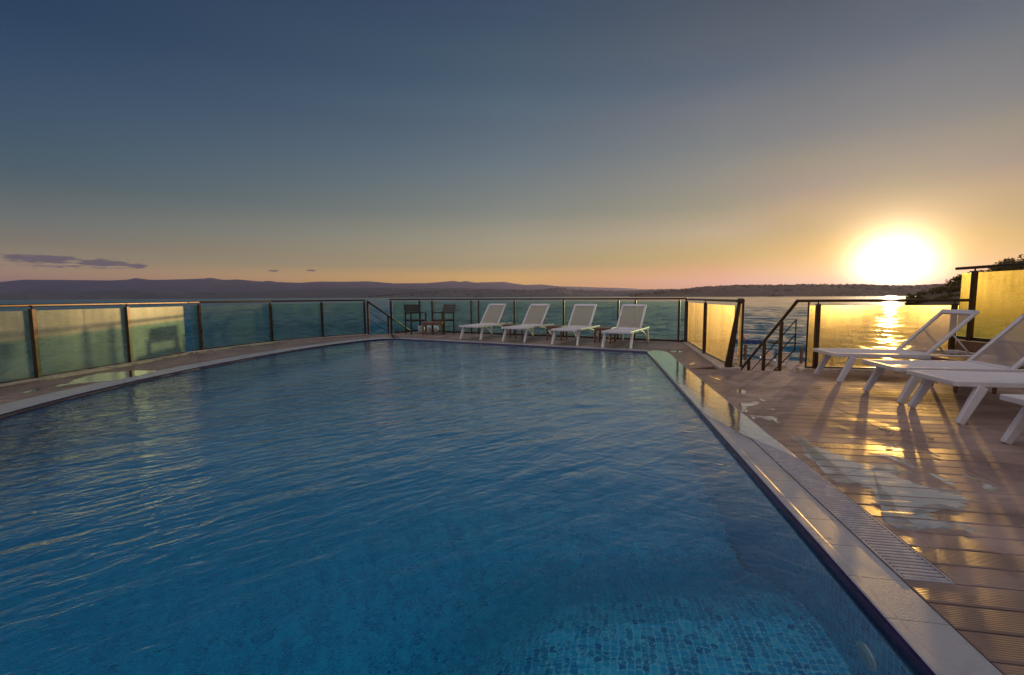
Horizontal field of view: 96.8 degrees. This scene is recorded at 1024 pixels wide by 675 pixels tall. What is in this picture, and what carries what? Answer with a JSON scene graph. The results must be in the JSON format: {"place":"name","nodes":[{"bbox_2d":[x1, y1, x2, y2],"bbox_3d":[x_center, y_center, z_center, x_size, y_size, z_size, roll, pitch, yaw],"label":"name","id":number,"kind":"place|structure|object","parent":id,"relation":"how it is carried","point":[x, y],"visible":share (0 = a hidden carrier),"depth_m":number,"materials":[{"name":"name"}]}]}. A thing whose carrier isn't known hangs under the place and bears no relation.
{"place":"outdoors","nodes":[
{"label":"outdoors","id":0,"kind":"place"},
{"bbox_2d":[0,288,533,299],"bbox_3d":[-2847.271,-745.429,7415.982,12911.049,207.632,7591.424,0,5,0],"label":"foothills","id":1,"kind":"structure","parent":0,"point":[309,293],"depth_m":6819.81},
{"bbox_2d":[0,278,648,292],"bbox_3d":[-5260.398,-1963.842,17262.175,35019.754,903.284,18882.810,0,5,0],"label":"mountains","id":2,"kind":"structure","parent":0,"point":[215,285],"depth_m":16670.95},
{"bbox_2d":[0,340,920,674],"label":"pool water","id":3,"kind":"structure","parent":0,"point":[400,508],"depth_m":2.35,"materials":[{"name":"blue liquid"}]},
{"bbox_2d":[0,296,1016,381],"bbox_3d":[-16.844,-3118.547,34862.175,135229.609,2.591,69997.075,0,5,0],"label":"sea","id":4,"kind":"structure","parent":0,"point":[76,337],"depth_m":80.85,"materials":[{"name":"teal liquid"}]},
{"bbox_2d":[712,338,763,343],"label":"floating dock","id":5,"kind":"object","parent":4,"relation":"on","point":[749,341],"visible":0.61,"depth_m":46.45,"materials":[{"name":"blue plastic"}]},
{"bbox_2d":[768,341,812,345],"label":"float line","id":6,"kind":"object","parent":4,"relation":"on","point":[785,343],"visible":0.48,"depth_m":45.66,"materials":[{"name":"plastic"}]},
{"bbox_2d":[724,358,875,370],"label":"pier","id":7,"kind":"structure","parent":4,"relation":"in","point":[771,367],"depth_m":26.37,"materials":[{"name":"brown wood"}]},
{"bbox_2d":[719,343,722,356],"bbox_3d":[13.687,0.853,29.850,0.270,0.965,0.190,0,5,0],"label":"rope post","id":8,"kind":"object","parent":7,"relation":"on","point":[721,349],"visible":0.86,"depth_m":29.80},
{"bbox_2d":[733,350,743,364],"bbox_3d":[13.022,1.160,26.496,0.690,0.976,1.865,2,5,20],"label":"sun lounger","id":9,"kind":"object","parent":7,"relation":"on","point":[736,356],"visible":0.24,"depth_m":26.04,"materials":[{"name":"white plastic"}]},
{"bbox_2d":[743,345,747,359],"bbox_3d":[14.726,0.942,28.799,0.270,0.965,0.190,0,5,0],"label":"rope post","id":10,"kind":"object","parent":7,"relation":"on","point":[745,352],"visible":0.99,"depth_m":28.76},
{"bbox_2d":[759,350,774,366],"bbox_3d":[14.932,1.136,26.651,0.690,0.976,1.865,2,6,24],"label":"sun lounger","id":11,"kind":"object","parent":7,"relation":"on","point":[769,355],"visible":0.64,"depth_m":26.19,"materials":[{"name":"white plastic"}]},
{"bbox_2d":[773,352,790,370],"bbox_3d":[15.124,1.239,25.492,0.690,0.976,1.865,2,6,24],"label":"sun lounger","id":12,"kind":"object","parent":7,"relation":"on","point":[785,355],"visible":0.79,"depth_m":24.98,"materials":[{"name":"white plastic"}]},
{"bbox_2d":[799,347,803,362],"bbox_3d":[17.333,1.061,27.311,0.270,0.965,0.190,0,5,0],"label":"rope post","id":13,"kind":"object","parent":7,"relation":"on","point":[801,354],"visible":1,"depth_m":27.26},
{"bbox_2d":[830,356,833,364],"bbox_3d":[18.706,1.116,26.617,0.270,0.965,0.190,0,5,0],"label":"rope post","id":14,"kind":"object","parent":7,"relation":"on","point":[832,360],"visible":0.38,"depth_m":26.60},
{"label":"staircase","id":15,"kind":"object","parent":7,"relation":"on","visible":0},
{"bbox_2d":[741,299,797,370],"bbox_3d":[4.851,1.130,9.712,0.052,3.914,5.024,1,5,9],"label":"stair handrail","id":16,"kind":"object","parent":15,"relation":"attached to","point":[780,323],"visible":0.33,"depth_m":7.70,"materials":[{"name":"brown metal"}]},
{"bbox_2d":[0,0,1023,289],"label":"sky","id":17,"kind":"structure","parent":0,"point":[634,144],"materials":[{"name":"blue"}]},
{"bbox_2d":[368,288,678,297],"bbox_3d":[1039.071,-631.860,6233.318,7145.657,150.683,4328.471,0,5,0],"label":"town hill","id":18,"kind":"structure","parent":0,"point":[529,293],"depth_m":5854.32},
{"bbox_2d":[367,284,943,297],"bbox_3d":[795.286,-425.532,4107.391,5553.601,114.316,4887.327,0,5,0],"label":"town","id":19,"kind":"object","parent":18,"relation":"on","point":[711,291],"visible":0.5,"depth_m":2370.49},
{"bbox_2d":[368,283,944,296],"bbox_3d":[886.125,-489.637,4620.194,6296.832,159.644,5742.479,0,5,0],"label":"woodland","id":20,"kind":"object","parent":18,"relation":"on","point":[804,284],"visible":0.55,"depth_m":2744.75,"materials":[{"name":"green plant"}]},
{"bbox_2d":[629,284,945,296],"bbox_3d":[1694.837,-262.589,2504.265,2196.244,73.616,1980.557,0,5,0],"label":"hill","id":21,"kind":"structure","parent":0,"point":[751,290],"depth_m":2275.71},
{"bbox_2d":[905,268,1023,317],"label":"headland","id":22,"kind":"structure","parent":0,"point":[999,302],"depth_m":114.45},
{"bbox_2d":[905,254,1023,305],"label":"headland woodland","id":23,"kind":"object","parent":22,"relation":"on","point":[998,271],"visible":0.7,"depth_m":129.56,"materials":[{"name":"green plant"}]},
{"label":"terrace base","id":24,"kind":"structure","parent":0,"visible":0},
{"bbox_2d":[0,333,391,404],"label":"deck","id":25,"kind":"structure","parent":24,"relation":"on","point":[11,394],"depth_m":8.22,"materials":[{"name":"grey stone"}]},
{"bbox_2d":[0,302,194,388],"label":"glass fence","id":26,"kind":"object","parent":25,"relation":"on","point":[38,376],"visible":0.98,"depth_m":7.06,"materials":[{"name":"brown metal"}]},
{"bbox_2d":[52,370,155,387],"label":"puddle","id":27,"kind":"object","parent":25,"relation":"on","point":[111,376],"visible":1,"depth_m":6.79,"materials":[{"name":"liquid"}]},
{"bbox_2d":[186,300,367,352],"bbox_3d":[-5.971,-0.423,12.154,0.724,1.137,5.235,2,6,27],"label":"glass fence","id":28,"kind":"object","parent":25,"relation":"on","point":[200,334],"visible":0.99,"depth_m":11.92,"materials":[{"name":"brown metal"}]},
{"bbox_2d":[366,300,409,334],"bbox_3d":[-3.563,0.133,15.686,0.056,2.857,3.227,4,7,38],"label":"stair handrail","id":29,"kind":"object","parent":25,"relation":"attached to","point":[386,314],"visible":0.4,"depth_m":14.64,"materials":[{"name":"brown metal"}]},
{"bbox_2d":[0,337,1002,674],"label":"pool coping","id":30,"kind":"object","parent":24,"relation":"on","point":[934,639],"visible":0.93,"depth_m":2.05,"materials":[{"name":"beige stone"}]},
{"bbox_2d":[648,350,793,456],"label":"overflow water","id":31,"kind":"structure","parent":30,"relation":"on","point":[706,399],"depth_m":4.98,"materials":[{"name":"liquid"}]},
{"bbox_2d":[391,331,1023,674],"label":"deck","id":32,"kind":"structure","parent":24,"relation":"on","point":[978,606],"depth_m":3.39,"materials":[{"name":"brown wood"}]},
{"bbox_2d":[404,305,426,333],"bbox_3d":[-3.127,-0.592,14.678,0.555,0.930,0.593,-4,6,-35],"label":"slatted armchair","id":33,"kind":"object","parent":32,"relation":"on","point":[411,308],"visible":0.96,"depth_m":14.71,"materials":[{"name":"brown wood"}]},
{"bbox_2d":[418,325,424,332],"bbox_3d":[-2.999,-0.277,15.043,0.220,0.235,0.220,0,5,0],"label":"flower pot","id":34,"kind":"object","parent":32,"relation":"on","point":[419,329],"visible":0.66,"depth_m":14.95,"materials":[{"name":"white ceramic"}]},
{"bbox_2d":[427,326,431,332],"bbox_3d":[-2.730,-0.267,14.916,0.210,0.235,0.210,0,5,0],"label":"flower pot","id":35,"kind":"object","parent":32,"relation":"on","point":[429,329],"visible":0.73,"depth_m":14.83,"materials":[{"name":"white ceramic"}]},
{"bbox_2d":[422,321,443,334],"bbox_3d":[-2.462,-0.297,14.289,0.634,0.405,0.514,0,5,0],"label":"side table","id":36,"kind":"object","parent":32,"relation":"on","point":[425,323],"visible":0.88,"depth_m":14.05,"materials":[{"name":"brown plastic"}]},
{"bbox_2d":[431,304,455,333],"bbox_3d":[-2.189,-0.598,14.690,0.555,0.930,0.593,3,6,35],"label":"slatted armchair","id":37,"kind":"object","parent":32,"relation":"on","point":[450,310],"visible":0.96,"depth_m":14.69,"materials":[{"name":"brown wood"}]},
{"bbox_2d":[459,304,510,340],"bbox_3d":[-0.738,-0.479,13.123,0.690,0.976,1.865,2,6,27],"label":"sun lounger","id":38,"kind":"object","parent":32,"relation":"on","point":[493,314],"visible":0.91,"depth_m":13.37,"materials":[{"name":"white plastic"}]},
{"bbox_2d":[503,324,522,337],"bbox_3d":[0.027,-0.193,13.081,0.454,0.385,0.454,2,6,28],"label":"side table","id":39,"kind":"object","parent":32,"relation":"on","point":[504,325],"visible":0.46,"depth_m":12.95,"materials":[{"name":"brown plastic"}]},
{"bbox_2d":[501,304,553,342],"bbox_3d":[0.465,-0.419,12.386,0.690,0.976,1.865,3,6,30],"label":"sun lounger","id":40,"kind":"object","parent":32,"relation":"on","point":[535,317],"visible":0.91,"depth_m":12.63,"materials":[{"name":"white plastic"}]},
{"bbox_2d":[389,298,686,341],"bbox_3d":[0.423,-0.613,13.642,9.019,1.121,1.180,2,6,22],"label":"glass fence","id":41,"kind":"object","parent":32,"relation":"on","point":[564,335],"visible":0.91,"depth_m":13.22,"materials":[{"name":"brown metal"}]},
{"bbox_2d":[546,325,567,340],"bbox_3d":[1.220,-0.131,12.317,0.454,0.385,0.454,2,6,28],"label":"side table","id":42,"kind":"object","parent":32,"relation":"on","point":[551,327],"visible":0.67,"depth_m":12.20,"materials":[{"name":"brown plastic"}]},
{"bbox_2d":[551,304,599,345],"bbox_3d":[1.653,-0.355,11.593,0.690,0.976,1.865,2,6,28],"label":"sun lounger","id":43,"kind":"object","parent":32,"relation":"on","point":[581,317],"visible":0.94,"depth_m":11.85,"materials":[{"name":"white plastic"}]},
{"bbox_2d":[594,327,615,342],"bbox_3d":[2.361,-0.067,11.543,0.454,0.385,0.454,2,6,28],"label":"side table","id":44,"kind":"object","parent":32,"relation":"on","point":[599,329],"visible":0.73,"depth_m":11.44,"materials":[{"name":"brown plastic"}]},
{"bbox_2d":[601,304,648,349],"bbox_3d":[2.737,-0.293,10.843,0.690,0.976,1.865,3,6,29],"label":"sun lounger","id":45,"kind":"object","parent":32,"relation":"on","point":[630,318],"visible":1,"depth_m":11.11,"materials":[{"name":"white plastic"}]},
{"bbox_2d":[683,298,744,369],"bbox_3d":[3.962,-0.229,9.291,0.373,1.156,4.422,1,5,13],"label":"glass fence","id":46,"kind":"object","parent":32,"relation":"on","point":[717,362],"visible":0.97,"depth_m":7.74,"materials":[{"name":"brown metal"}]},
{"bbox_2d":[737,389,745,393],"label":"puddle","id":47,"kind":"object","parent":32,"relation":"on","point":[741,390],"visible":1,"depth_m":5.55,"materials":[{"name":"liquid"}]},
{"bbox_2d":[738,401,759,412],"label":"puddle","id":48,"kind":"object","parent":32,"relation":"on","point":[743,405],"visible":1,"depth_m":4.84,"materials":[{"name":"clear liquid"}]},
{"bbox_2d":[749,415,778,422],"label":"puddle","id":49,"kind":"object","parent":32,"relation":"on","point":[767,418],"visible":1,"depth_m":4.33,"materials":[{"name":"clear liquid"}]},
{"bbox_2d":[682,364,954,584],"bbox_3d":[2.433,0.662,5.723,0.186,0.034,7.885,1,5,11],"label":"drain grate","id":50,"kind":"object","parent":32,"relation":"in","point":[896,555],"visible":0.75,"depth_m":2.34,"materials":[{"name":"grey metal"}]},
{"bbox_2d":[788,435,980,531],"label":"puddle","id":51,"kind":"object","parent":32,"relation":"on","point":[908,512],"visible":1,"depth_m":2.70,"materials":[{"name":"grey liquid"}]},
{"bbox_2d":[795,299,973,373],"bbox_3d":[5.680,-0.016,6.932,2.489,1.134,0.158,0,5,8],"label":"glass fence","id":52,"kind":"object","parent":32,"relation":"on","point":[951,346],"visible":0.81,"depth_m":6.99,"materials":[{"name":"brown metal"}]},
{"bbox_2d":[878,425,891,433],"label":"puddle","id":53,"kind":"object","parent":32,"relation":"on","point":[888,432],"visible":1,"depth_m":3.95,"materials":[{"name":"clear liquid"}]},
{"bbox_2d":[877,452,914,467],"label":"puddle","id":54,"kind":"object","parent":32,"relation":"on","point":[898,458],"visible":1,"depth_m":3.27,"materials":[{"name":"clear liquid"}]},
{"bbox_2d":[813,309,979,382],"bbox_3d":[5.287,0.108,6.211,1.865,0.976,0.690,1,5,11],"label":"sun lounger","id":55,"kind":"object","parent":32,"relation":"on","point":[933,334],"visible":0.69,"depth_m":6.08,"materials":[{"name":"white plastic"}]},
{"bbox_2d":[929,473,954,484],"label":"puddle","id":56,"kind":"object","parent":32,"relation":"on","point":[942,479],"visible":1,"depth_m":2.88,"materials":[{"name":"liquid"}]},
{"bbox_2d":[861,313,1023,403],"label":"sun lounger","id":57,"kind":"object","parent":32,"relation":"on","point":[1002,351],"visible":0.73,"depth_m":5.04,"materials":[{"name":"white plastic"}]},
{"bbox_2d":[931,356,996,393],"bbox_3d":[5.528,0.450,5.577,0.454,0.385,0.454,1,5,11],"label":"side table","id":58,"kind":"object","parent":32,"relation":"on","point":[955,358],"visible":0.31,"depth_m":5.57,"materials":[{"name":"brown plastic"}]},
{"bbox_2d":[906,370,1023,424],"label":"sun lounger","id":59,"kind":"object","parent":32,"relation":"on","point":[979,381],"visible":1,"depth_m":4.28,"materials":[{"name":"white plastic"}]},
{"bbox_2d":[960,473,998,490],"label":"puddle","id":60,"kind":"object","parent":32,"relation":"on","point":[988,487],"visible":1,"depth_m":2.77,"materials":[{"name":"liquid"}]},
{"bbox_2d":[944,339,1022,368],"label":"planter wall","id":61,"kind":"structure","parent":32,"relation":"on","point":[973,346],"depth_m":6.94,"materials":[{"name":"brown stone"}]},
{"bbox_2d":[955,263,1023,341],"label":"glass fence","id":62,"kind":"object","parent":61,"relation":"on","point":[972,305],"visible":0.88,"depth_m":6.91,"materials":[{"name":"brown metal"}]},
{"bbox_2d":[1000,394,1023,444],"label":"sun lounger","id":63,"kind":"object","parent":32,"relation":"on","point":[1014,430],"visible":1,"depth_m":3.53,"materials":[{"name":"white plastic"}]},
{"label":"pool basin","id":64,"kind":"structure","parent":0,"visible":0},
{"bbox_2d":[0,338,935,674],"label":"pool edge tiles","id":65,"kind":"object","parent":64,"relation":"attached to","point":[906,648],"visible":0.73,"depth_m":2.68,"materials":[{"name":"blue tile"}]}
]}

